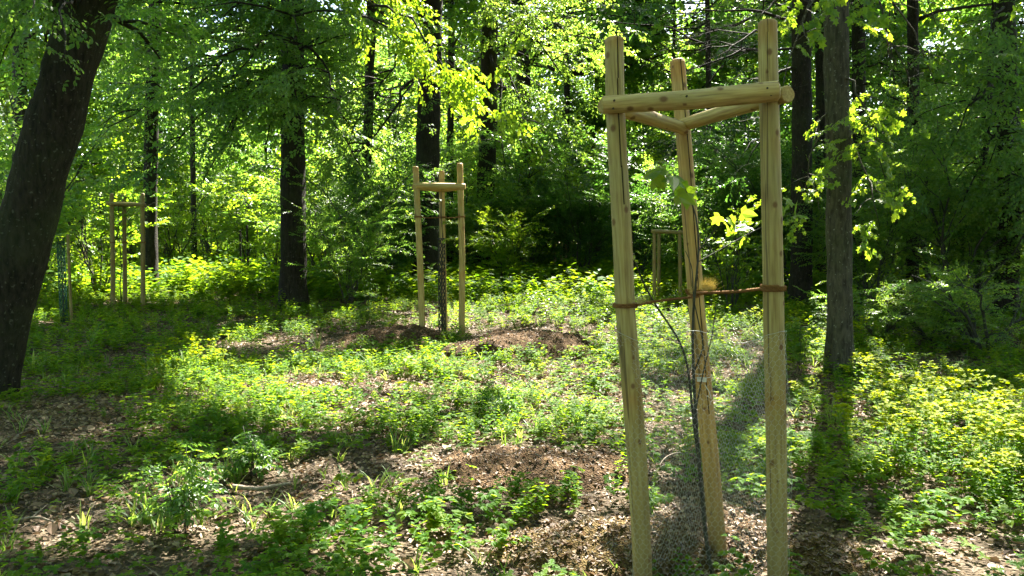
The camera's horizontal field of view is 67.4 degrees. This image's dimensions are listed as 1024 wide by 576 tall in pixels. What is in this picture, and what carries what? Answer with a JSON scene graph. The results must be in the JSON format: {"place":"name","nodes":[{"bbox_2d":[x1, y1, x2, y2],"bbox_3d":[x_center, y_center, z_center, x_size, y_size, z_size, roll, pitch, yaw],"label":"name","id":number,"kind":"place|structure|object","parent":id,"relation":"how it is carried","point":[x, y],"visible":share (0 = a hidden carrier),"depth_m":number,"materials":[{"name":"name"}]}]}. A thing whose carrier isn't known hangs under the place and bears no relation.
{"place":"outdoors","nodes":[
{"label":"outdoors","id":0,"kind":"place"},
{"bbox_2d":[0,237,1023,575],"bbox_3d":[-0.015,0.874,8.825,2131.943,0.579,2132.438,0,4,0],"label":"ground","id":1,"kind":"structure","parent":0,"point":[252,547],"depth_m":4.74,"materials":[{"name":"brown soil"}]},
{"bbox_2d":[56,237,67,322],"bbox_3d":[-7.336,-0.121,12.527,0.120,1.417,0.120,0,4,0],"label":"tree guard","id":2,"kind":"object","parent":1,"relation":"on","point":[59,264],"visible":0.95,"depth_m":12.51,"materials":[{"name":"green plastic"}]},
{"bbox_2d":[1,167,130,284],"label":"bush","id":3,"kind":"object","parent":1,"relation":"on","point":[51,262],"visible":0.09,"depth_m":19.71,"materials":[{"name":"green plant"}]},
{"bbox_2d":[0,52,159,290],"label":"bush","id":4,"kind":"object","parent":1,"relation":"on","point":[9,130],"visible":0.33,"depth_m":15.46,"materials":[{"name":"green plant"}]},
{"bbox_2d":[0,0,213,254],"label":"tree","id":5,"kind":"object","parent":1,"relation":"on","point":[105,172],"visible":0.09,"depth_m":29.62,"materials":[{"name":"green plant"}]},
{"bbox_2d":[0,0,215,155],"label":"tree","id":6,"kind":"object","parent":1,"relation":"on","point":[23,91],"visible":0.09,"depth_m":21.53,"materials":[{"name":"green plant"}]},
{"bbox_2d":[51,168,171,296],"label":"bush","id":7,"kind":"object","parent":1,"relation":"on","point":[80,238],"visible":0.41,"depth_m":16.85,"materials":[{"name":"green plant"}]},
{"bbox_2d":[81,177,146,302],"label":"sapling","id":8,"kind":"object","parent":1,"relation":"on","point":[99,224],"visible":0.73,"depth_m":14.71,"materials":[{"name":"green plant"}]},
{"bbox_2d":[106,193,145,310],"bbox_3d":[-7.247,-0.589,14.722,0.753,2.427,0.572,0,4,0],"label":"staking tripod","id":9,"kind":"object","parent":1,"relation":"on","point":[111,203],"visible":0.99,"depth_m":14.48,"materials":[{"name":"brown wood"}]},
{"bbox_2d":[66,171,188,269],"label":"bush","id":10,"kind":"object","parent":1,"relation":"on","point":[131,249],"visible":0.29,"depth_m":23.88,"materials":[{"name":"green plant"}]},
{"bbox_2d":[41,0,243,258],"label":"tree","id":11,"kind":"object","parent":1,"relation":"on","point":[180,154],"visible":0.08,"depth_m":30.58,"materials":[{"name":"green plant"}]},
{"bbox_2d":[87,3,228,287],"bbox_3d":[-8.407,-7.721,18.874,9.426,16.186,9.670,0,4,0],"label":"tree","id":12,"kind":"object","parent":1,"relation":"on","point":[151,247],"visible":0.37,"depth_m":18.29,"materials":[{"name":"green plant"}]},
{"bbox_2d":[74,4,244,250],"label":"tree","id":13,"kind":"object","parent":1,"relation":"on","point":[215,167],"depth_m":41.42,"materials":[{"name":"green plant"}]},
{"bbox_2d":[70,126,258,253],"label":"bush","id":14,"kind":"object","parent":1,"relation":"on","point":[186,190],"visible":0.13,"depth_m":31.43,"materials":[{"name":"green plant"}]},
{"bbox_2d":[120,439,231,532],"bbox_3d":[-1.693,0.999,3.882,0.462,0.504,0.450,-4,6,-44],"label":"sapling","id":15,"kind":"object","parent":1,"relation":"on","point":[202,487],"visible":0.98,"depth_m":3.87,"materials":[{"name":"green plant"}]},
{"bbox_2d":[106,170,258,264],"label":"bush","id":16,"kind":"object","parent":1,"relation":"on","point":[178,228],"visible":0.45,"depth_m":26.22,"materials":[{"name":"green plant"}]},
{"bbox_2d":[142,171,279,258],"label":"bush","id":17,"kind":"object","parent":1,"relation":"on","point":[201,221],"visible":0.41,"depth_m":30.84,"materials":[{"name":"green plant"}]},
{"bbox_2d":[180,66,280,236],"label":"tree","id":18,"kind":"object","parent":1,"relation":"on","point":[243,165],"visible":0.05,"depth_m":49.39,"materials":[{"name":"green plant"}]},
{"bbox_2d":[195,181,279,261],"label":"bush","id":19,"kind":"object","parent":1,"relation":"on","point":[236,225],"visible":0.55,"depth_m":27.24,"materials":[{"name":"green plant"}]},
{"bbox_2d":[170,18,313,249],"bbox_3d":[-13.467,-8.114,39.199,7.497,14.006,8.631,-3,5,-34],"label":"tree","id":20,"kind":"object","parent":1,"relation":"on","point":[225,162],"visible":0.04,"depth_m":38.76,"materials":[{"name":"green plant"}]},
{"bbox_2d":[80,0,414,310],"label":"tree","id":21,"kind":"object","parent":1,"relation":"on","point":[289,69],"visible":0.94,"depth_m":13.04,"materials":[{"name":"green plant"}]},
{"bbox_2d":[217,427,288,480],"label":"sapling","id":22,"kind":"object","parent":1,"relation":"on","point":[248,453],"visible":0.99,"depth_m":4.68,"materials":[{"name":"green plant"}]},
{"bbox_2d":[133,0,387,259],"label":"tree","id":23,"kind":"object","parent":1,"relation":"on","point":[193,181],"visible":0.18,"depth_m":27.75,"materials":[{"name":"green plant"}]},
{"bbox_2d":[184,174,339,272],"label":"bush","id":24,"kind":"object","parent":1,"relation":"on","point":[277,257],"visible":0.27,"depth_m":20.30,"materials":[{"name":"green plant"}]},
{"bbox_2d":[0,0,536,396],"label":"tree","id":25,"kind":"object","parent":1,"relation":"on","point":[54,119],"visible":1,"depth_m":6.91,"materials":[{"name":"green plant"}]},
{"bbox_2d":[219,111,346,251],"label":"bush","id":26,"kind":"object","parent":1,"relation":"on","point":[262,174],"visible":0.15,"depth_m":33.31,"materials":[{"name":"green plant"}]},
{"bbox_2d":[200,0,416,256],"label":"tree","id":27,"kind":"object","parent":1,"relation":"on","point":[314,56],"visible":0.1,"depth_m":32.60,"materials":[{"name":"green plant"}]},
{"bbox_2d":[231,128,413,272],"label":"bush","id":28,"kind":"object","parent":1,"relation":"on","point":[276,188],"visible":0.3,"depth_m":19.62,"materials":[{"name":"green plant"}]},
{"bbox_2d":[246,143,460,307],"bbox_3d":[-2.960,-1.304,15.345,4.313,3.455,3.130,-1,5,-16],"label":"bush","id":29,"kind":"object","parent":1,"relation":"on","point":[359,262],"visible":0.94,"depth_m":15.21,"materials":[{"name":"green plant"}]},
{"bbox_2d":[233,0,499,270],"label":"tree","id":30,"kind":"object","parent":1,"relation":"on","point":[370,88],"visible":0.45,"depth_m":19.51,"materials":[{"name":"green plant"}]},
{"bbox_2d":[304,0,463,281],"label":"tree","id":31,"kind":"object","parent":1,"relation":"on","point":[427,128],"visible":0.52,"depth_m":18.72,"materials":[{"name":"green plant"}]},
{"bbox_2d":[315,133,457,287],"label":"bush","id":32,"kind":"object","parent":1,"relation":"on","point":[396,259],"visible":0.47,"depth_m":18.46,"materials":[{"name":"green plant"}]},
{"bbox_2d":[277,101,505,251],"bbox_3d":[-5.261,-4.016,30.518,8.832,6.626,6.949,-2,5,-21],"label":"bush","id":33,"kind":"object","parent":1,"relation":"on","point":[310,144],"visible":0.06,"depth_m":29.20,"materials":[{"name":"green plant"}]},
{"bbox_2d":[338,38,445,254],"bbox_3d":[-6.024,-6.244,35.037,6.809,11.050,5.915,2,5,20],"label":"tree","id":34,"kind":"object","parent":1,"relation":"on","point":[390,77],"visible":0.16,"depth_m":34.76,"materials":[{"name":"green plant"}]},
{"bbox_2d":[334,323,455,351],"bbox_3d":[-1.646,0.700,10.923,1.835,0.394,1.454,0,4,0],"label":"soil mound","id":35,"kind":"object","parent":1,"relation":"on","point":[378,334],"visible":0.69,"depth_m":10.71,"materials":[{"name":"brown soil"}]},
{"bbox_2d":[269,77,532,258],"bbox_3d":[-3.245,-3.755,25.929,8.042,6.736,8.391,3,5,31],"label":"bush","id":36,"kind":"object","parent":1,"relation":"on","point":[390,136],"visible":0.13,"depth_m":24.99,"materials":[{"name":"green plant"}]},
{"bbox_2d":[305,117,512,266],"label":"bush","id":37,"kind":"object","parent":1,"relation":"on","point":[453,165],"visible":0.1,"depth_m":23.40,"materials":[{"name":"green plant"}]},
{"bbox_2d":[145,256,711,332],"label":"bright glade plants","id":38,"kind":"object","parent":1,"relation":"on","point":[613,309],"visible":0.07,"depth_m":13.36,"materials":[{"name":"green plant"}]},
{"bbox_2d":[412,163,465,337],"bbox_3d":[-1.040,-0.450,11.247,0.764,2.687,0.639,0,4,0],"label":"staking tripod","id":39,"kind":"object","parent":1,"relation":"on","point":[443,187],"visible":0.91,"depth_m":10.98,"materials":[{"name":"brown wood"}]},
{"bbox_2d":[438,238,445,330],"bbox_3d":[-1.030,-0.007,11.282,0.114,1.450,0.114,0,4,0],"label":"tree guard","id":40,"kind":"object","parent":1,"relation":"on","point":[443,278],"visible":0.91,"depth_m":11.26,"materials":[{"name":"black plastic"}]},
{"bbox_2d":[380,2,537,240],"bbox_3d":[-1.881,-8.469,39.801,10.594,14.581,9.004,-1,4,-12],"label":"tree","id":41,"kind":"object","parent":1,"relation":"on","point":[446,58],"visible":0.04,"depth_m":38.68,"materials":[{"name":"green plant"}]},
{"bbox_2d":[379,148,540,266],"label":"bush","id":42,"kind":"object","parent":1,"relation":"on","point":[469,214],"visible":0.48,"depth_m":23.01,"materials":[{"name":"green plant"}]},
{"bbox_2d":[342,59,580,260],"bbox_3d":[-2.318,-4.655,30.517,9.461,7.925,9.872,0,4,-1],"label":"bush","id":43,"kind":"object","parent":1,"relation":"on","point":[442,100],"visible":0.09,"depth_m":28.25,"materials":[{"name":"green plant"}]},
{"bbox_2d":[475,376,524,417],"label":"sapling","id":44,"kind":"object","parent":1,"relation":"on","point":[492,399],"visible":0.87,"depth_m":6.51,"materials":[{"name":"green plant"}]},
{"bbox_2d":[444,20,561,245],"bbox_3d":[-0.531,-7.044,38.133,7.445,12.056,8.760,0,4,3],"label":"tree","id":45,"kind":"object","parent":1,"relation":"on","point":[478,61],"visible":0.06,"depth_m":36.84,"materials":[{"name":"green plant"}]},
{"bbox_2d":[402,0,604,267],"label":"tree","id":46,"kind":"object","parent":1,"relation":"on","point":[450,124],"visible":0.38,"depth_m":24.54,"materials":[{"name":"green plant"}]},
{"bbox_2d":[465,204,553,282],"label":"bush","id":47,"kind":"object","parent":1,"relation":"on","point":[492,252],"visible":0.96,"depth_m":20.52,"materials":[{"name":"green plant"}]},
{"bbox_2d":[0,301,1022,575],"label":"fallen twigs","id":48,"kind":"object","parent":1,"relation":"on","point":[420,415],"depth_m":5.28,"materials":[{"name":"brown wood"}]},
{"bbox_2d":[0,282,1023,575],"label":"ground herbs","id":49,"kind":"object","parent":1,"relation":"on","point":[430,492],"visible":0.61,"depth_m":6.06,"materials":[{"name":"green plant"}]},
{"bbox_2d":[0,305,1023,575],"bbox_3d":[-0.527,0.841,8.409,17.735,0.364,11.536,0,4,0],"label":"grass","id":50,"kind":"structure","parent":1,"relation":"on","point":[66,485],"depth_m":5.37,"materials":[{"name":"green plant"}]},
{"bbox_2d":[441,101,604,266],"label":"bush","id":51,"kind":"object","parent":1,"relation":"on","point":[522,168],"visible":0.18,"depth_m":25.48,"materials":[{"name":"green plant"}]},
{"bbox_2d":[28,239,1023,358],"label":"undergrowth","id":52,"kind":"object","parent":1,"relation":"on","point":[186,270],"visible":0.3,"depth_m":17.05,"materials":[{"name":"green plant"}]},
{"bbox_2d":[436,327,617,362],"bbox_3d":[0.105,0.752,10.018,2.760,0.456,1.954,0,4,0],"label":"soil mound","id":53,"kind":"object","parent":1,"relation":"on","point":[504,338],"visible":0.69,"depth_m":9.59,"materials":[{"name":"brown soil"}]},
{"bbox_2d":[465,130,600,267],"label":"bush","id":54,"kind":"object","parent":1,"relation":"on","point":[539,254],"visible":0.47,"depth_m":23.66,"materials":[{"name":"green plant"}]},
{"bbox_2d":[475,68,605,256],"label":"bush","id":55,"kind":"object","parent":1,"relation":"on","point":[599,125],"visible":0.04,"depth_m":31.79,"materials":[{"name":"green plant"}]},
{"bbox_2d":[427,444,661,500],"bbox_3d":[0.173,1.147,4.978,1.728,0.247,1.224,0,4,-6],"label":"soil mound","id":56,"kind":"object","parent":1,"relation":"on","point":[490,462],"visible":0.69,"depth_m":4.83,"materials":[{"name":"brown soil"}]},
{"bbox_2d":[441,0,650,269],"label":"tree","id":57,"kind":"object","parent":1,"relation":"on","point":[489,19],"visible":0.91,"depth_m":22.30,"materials":[{"name":"green plant"}]},
{"bbox_2d":[440,0,651,265],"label":"tree","id":58,"kind":"object","parent":1,"relation":"on","point":[526,62],"visible":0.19,"depth_m":27.84,"materials":[{"name":"green plant"}]},
{"bbox_2d":[514,129,649,272],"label":"bush","id":59,"kind":"object","parent":1,"relation":"on","point":[578,240],"visible":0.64,"depth_m":22.75,"materials":[{"name":"green plant"}]},
{"bbox_2d":[460,77,705,262],"bbox_3d":[3.235,-3.565,26.195,8.390,6.294,6.602,-3,5,-35],"label":"bush","id":60,"kind":"object","parent":1,"relation":"on","point":[631,171],"visible":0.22,"depth_m":25.65,"materials":[{"name":"green plant"}]},
{"bbox_2d":[363,0,814,257],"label":"tree","id":61,"kind":"object","parent":1,"relation":"on","point":[732,20],"visible":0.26,"depth_m":30.06,"materials":[{"name":"green plant"}]},
{"bbox_2d":[502,0,684,255],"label":"tree","id":62,"kind":"object","parent":1,"relation":"on","point":[636,89],"visible":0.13,"depth_m":32.33,"materials":[{"name":"green plant"}]},
{"bbox_2d":[481,513,762,575],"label":"soil mound","id":63,"kind":"object","parent":1,"relation":"on","point":[590,545],"visible":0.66,"depth_m":3.65,"materials":[{"name":"brown soil"},{"name":"leaf"}]},
{"bbox_2d":[551,119,712,278],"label":"bush","id":64,"kind":"object","parent":1,"relation":"on","point":[638,242],"visible":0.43,"depth_m":20.68,"materials":[{"name":"green plant"}]},
{"bbox_2d":[571,70,704,245],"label":"bush","id":65,"kind":"object","parent":1,"relation":"on","point":[626,92],"visible":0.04,"depth_m":29.07,"materials":[{"name":"green plant"}]},
{"bbox_2d":[651,229,682,304],"bbox_3d":[3.232,-0.353,16.269,0.690,1.781,0.630,0,4,0],"label":"staking tripod","id":66,"kind":"object","parent":1,"relation":"on","point":[660,232],"visible":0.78,"depth_m":16.05,"materials":[{"name":"brown wood"}]},
{"bbox_2d":[586,76,759,258],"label":"bush","id":67,"kind":"object","parent":1,"relation":"on","point":[674,145],"visible":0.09,"depth_m":27.41,"materials":[{"name":"green plant"}]},
{"bbox_2d":[561,0,786,264],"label":"tree","id":68,"kind":"object","parent":1,"relation":"on","point":[650,79],"visible":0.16,"depth_m":31.43,"materials":[{"name":"green plant"}]},
{"bbox_2d":[597,18,794,575],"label":"staking tripod","id":69,"kind":"object","parent":1,"relation":"on","point":[766,95],"visible":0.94,"depth_m":3.22,"materials":[{"name":"brown wood"}]},
{"bbox_2d":[650,500,766,566],"bbox_3d":[1.056,1.272,4.011,1.008,0.195,0.886,0,4,0],"label":"soil mound","id":70,"kind":"object","parent":1,"relation":"on","point":[698,516],"visible":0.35,"depth_m":3.99,"materials":[{"name":"brown soil"}]},
{"bbox_2d":[633,165,809,573],"bbox_3d":[0.998,0.379,3.642,1.158,1.898,0.277,-2,5,-27],"label":"sapling","id":71,"kind":"object","parent":1,"relation":"on","point":[660,176],"visible":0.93,"depth_m":3.51,"materials":[{"name":"green plant"}]},
{"bbox_2d":[542,0,901,268],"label":"tree","id":72,"kind":"object","parent":1,"relation":"on","point":[655,6],"visible":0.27,"depth_m":20.21,"materials":[{"name":"green plant"}]},
{"bbox_2d":[631,135,813,277],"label":"bush","id":73,"kind":"object","parent":1,"relation":"on","point":[668,220],"visible":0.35,"depth_m":18.84,"materials":[{"name":"green plant"}]},
{"bbox_2d":[593,0,854,308],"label":"tree","id":74,"kind":"object","parent":1,"relation":"on","point":[801,110],"visible":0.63,"depth_m":14.64,"materials":[{"name":"green plant"}]},
{"bbox_2d":[658,0,812,230],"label":"tree","id":75,"kind":"object","parent":1,"relation":"on","point":[749,74],"visible":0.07,"depth_m":32.80,"materials":[{"name":"green plant"}]},
{"bbox_2d":[645,113,825,288],"bbox_3d":[5.413,-1.945,17.901,3.974,4.396,4.032,2,5,26],"label":"bush","id":76,"kind":"object","parent":1,"relation":"on","point":[728,203],"visible":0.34,"depth_m":17.36,"materials":[{"name":"green plant"}]},
{"bbox_2d":[699,194,790,309],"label":"bush","id":77,"kind":"object","parent":1,"relation":"on","point":[728,277],"visible":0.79,"depth_m":13.84,"materials":[{"name":"green plant"}]},
{"bbox_2d":[485,0,1022,375],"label":"tree","id":78,"kind":"object","parent":1,"relation":"on","point":[841,120],"visible":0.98,"depth_m":8.23,"materials":[{"name":"green plant"}]},
{"bbox_2d":[668,57,872,242],"bbox_3d":[8.648,-3.927,25.763,6.272,6.838,6.181,1,5,18],"label":"tree","id":79,"kind":"object","parent":1,"relation":"on","point":[783,131],"visible":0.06,"depth_m":24.94,"materials":[{"name":"green plant"}]},
{"bbox_2d":[654,109,920,285],"bbox_3d":[6.058,-1.889,17.276,5.391,4.318,3.913,3,5,30],"label":"bush","id":80,"kind":"object","parent":1,"relation":"on","point":[787,252],"visible":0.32,"depth_m":16.96,"materials":[{"name":"green plant"}]},
{"bbox_2d":[785,315,822,373],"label":"sapling","id":81,"kind":"object","parent":1,"relation":"on","point":[800,345],"visible":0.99,"depth_m":8.54,"materials":[{"name":"green plant"}]},
{"bbox_2d":[734,526,897,575],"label":"soil mound","id":82,"kind":"object","parent":1,"relation":"on","point":[823,553],"visible":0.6,"depth_m":3.64,"materials":[{"name":"soil"},{"name":"dead leaves"}]},
{"bbox_2d":[753,0,950,145],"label":"tree","id":83,"kind":"object","parent":1,"relation":"on","point":[785,58],"visible":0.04,"depth_m":32.50,"materials":[{"name":"green plant"}]},
{"bbox_2d":[832,403,887,476],"bbox_3d":[2.220,0.981,4.929,0.341,0.500,0.212,2,5,25],"label":"flowering spurge","id":84,"kind":"object","parent":1,"relation":"on","point":[848,411],"visible":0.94,"depth_m":4.94,"materials":[{"name":"green plant"}]},
{"bbox_2d":[749,0,990,274],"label":"tree","id":85,"kind":"object","parent":1,"relation":"on","point":[819,98],"visible":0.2,"depth_m":19.69,"materials":[{"name":"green plant"}]},
{"bbox_2d":[783,116,978,309],"bbox_3d":[6.314,-1.249,13.768,3.130,3.455,4.313,2,5,23],"label":"bush","id":86,"kind":"object","parent":1,"relation":"on","point":[887,248],"visible":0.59,"depth_m":13.61,"materials":[{"name":"green plant"}]},
{"bbox_2d":[793,268,971,343],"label":"bush","id":87,"kind":"object","parent":1,"relation":"on","point":[886,326],"visible":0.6,"depth_m":10.43,"materials":[{"name":"green plant"}]},
{"bbox_2d":[873,403,929,476],"bbox_3d":[2.494,0.979,4.941,0.320,0.504,0.182,1,4,9],"label":"flowering spurge","id":88,"kind":"object","parent":1,"relation":"on","point":[925,411],"visible":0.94,"depth_m":4.94,"materials":[{"name":"green plant"}]},
{"bbox_2d":[849,0,964,218],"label":"tree","id":89,"kind":"object","parent":1,"relation":"on","point":[900,43],"visible":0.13,"depth_m":28.54,"materials":[{"name":"green plant"}]},
{"bbox_2d":[813,106,1022,294],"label":"bush","id":90,"kind":"object","parent":1,"relation":"on","point":[878,203],"visible":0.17,"depth_m":16.62,"materials":[{"name":"green plant"}]},
{"bbox_2d":[823,56,1023,284],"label":"bush","id":91,"kind":"object","parent":1,"relation":"on","point":[969,69],"visible":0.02,"depth_m":18.55,"materials":[{"name":"green plant"}]},
{"bbox_2d":[907,415,956,476],"bbox_3d":[2.690,1.030,4.927,0.243,0.393,0.228,0,4,-2],"label":"flowering spurge","id":92,"kind":"object","parent":1,"relation":"on","point":[933,430],"visible":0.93,"depth_m":4.90,"materials":[{"name":"green plant"}]},
{"bbox_2d":[849,0,1023,288],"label":"tree","id":93,"kind":"object","parent":1,"relation":"on","point":[859,65],"visible":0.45,"depth_m":17.79,"materials":[{"name":"green plant"}]},
{"bbox_2d":[852,79,1023,312],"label":"bush","id":94,"kind":"object","parent":1,"relation":"on","point":[939,232],"visible":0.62,"depth_m":13.37,"materials":[{"name":"green plant"}]},
{"bbox_2d":[853,259,1023,347],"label":"bush","id":95,"kind":"object","parent":1,"relation":"on","point":[921,333],"visible":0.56,"depth_m":10.19,"materials":[{"name":"green plant"}]},
{"bbox_2d":[857,0,1023,298],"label":"tree","id":96,"kind":"object","parent":1,"relation":"on","point":[913,18],"visible":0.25,"depth_m":16.62,"materials":[{"name":"green plant"}]},
{"bbox_2d":[858,100,1023,309],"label":"bush","id":97,"kind":"object","parent":1,"relation":"on","point":[986,216],"visible":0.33,"depth_m":13.59,"materials":[{"name":"green plant"}]},
{"bbox_2d":[922,402,970,475],"bbox_3d":[2.769,0.987,4.947,0.200,0.472,0.322,0,4,2],"label":"flowering spurge","id":98,"kind":"object","parent":1,"relation":"on","point":[959,430],"visible":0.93,"depth_m":4.99,"materials":[{"name":"green plant"}]},
{"bbox_2d":[877,246,1023,356],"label":"bush","id":99,"kind":"object","parent":1,"relation":"on","point":[970,325],"visible":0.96,"depth_m":9.46,"materials":[{"name":"green plant"}]},
{"bbox_2d":[887,0,1023,167],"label":"tree","id":100,"kind":"object","parent":1,"relation":"on","point":[955,22],"visible":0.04,"depth_m":27.68,"materials":[{"name":"green plant"}]},
{"bbox_2d":[890,0,1023,317],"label":"tree","id":101,"kind":"object","parent":1,"relation":"on","point":[1007,79],"visible":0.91,"depth_m":12.18,"materials":[{"name":"green plant"}]},
{"bbox_2d":[940,393,994,458],"bbox_3d":[3.076,0.951,5.234,0.286,0.463,0.268,1,5,15],"label":"flowering spurge","id":102,"kind":"object","parent":1,"relation":"on","point":[965,403],"visible":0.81,"depth_m":5.27,"materials":[{"name":"green plant"}]},
{"bbox_2d":[919,0,1023,162],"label":"tree","id":103,"kind":"object","parent":1,"relation":"on","point":[979,10],"visible":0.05,"depth_m":25.53,"materials":[{"name":"green plant"}]},
{"bbox_2d":[964,453,1015,511],"bbox_3d":[2.645,1.102,4.283,0.204,0.330,0.191,-2,5,-26],"label":"flowering spurge","id":104,"kind":"object","parent":1,"relation":"on","point":[982,465],"visible":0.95,"depth_m":4.30,"materials":[{"name":"green plant"}]},
{"bbox_2d":[975,411,1023,478],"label":"flowering spurge","id":105,"kind":"object","parent":1,"relation":"on","point":[985,419],"visible":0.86,"depth_m":4.66,"materials":[{"name":"green plant"}]},
{"bbox_2d":[986,413,1023,486],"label":"flowering spurge","id":106,"kind":"object","parent":1,"relation":"on","point":[999,433],"visible":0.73,"depth_m":4.69,"materials":[{"name":"green plant"}]},
{"bbox_2d":[0,0,1023,229],"label":"sky","id":107,"kind":"structure","parent":0,"point":[686,5],"materials":[{"name":"white"}]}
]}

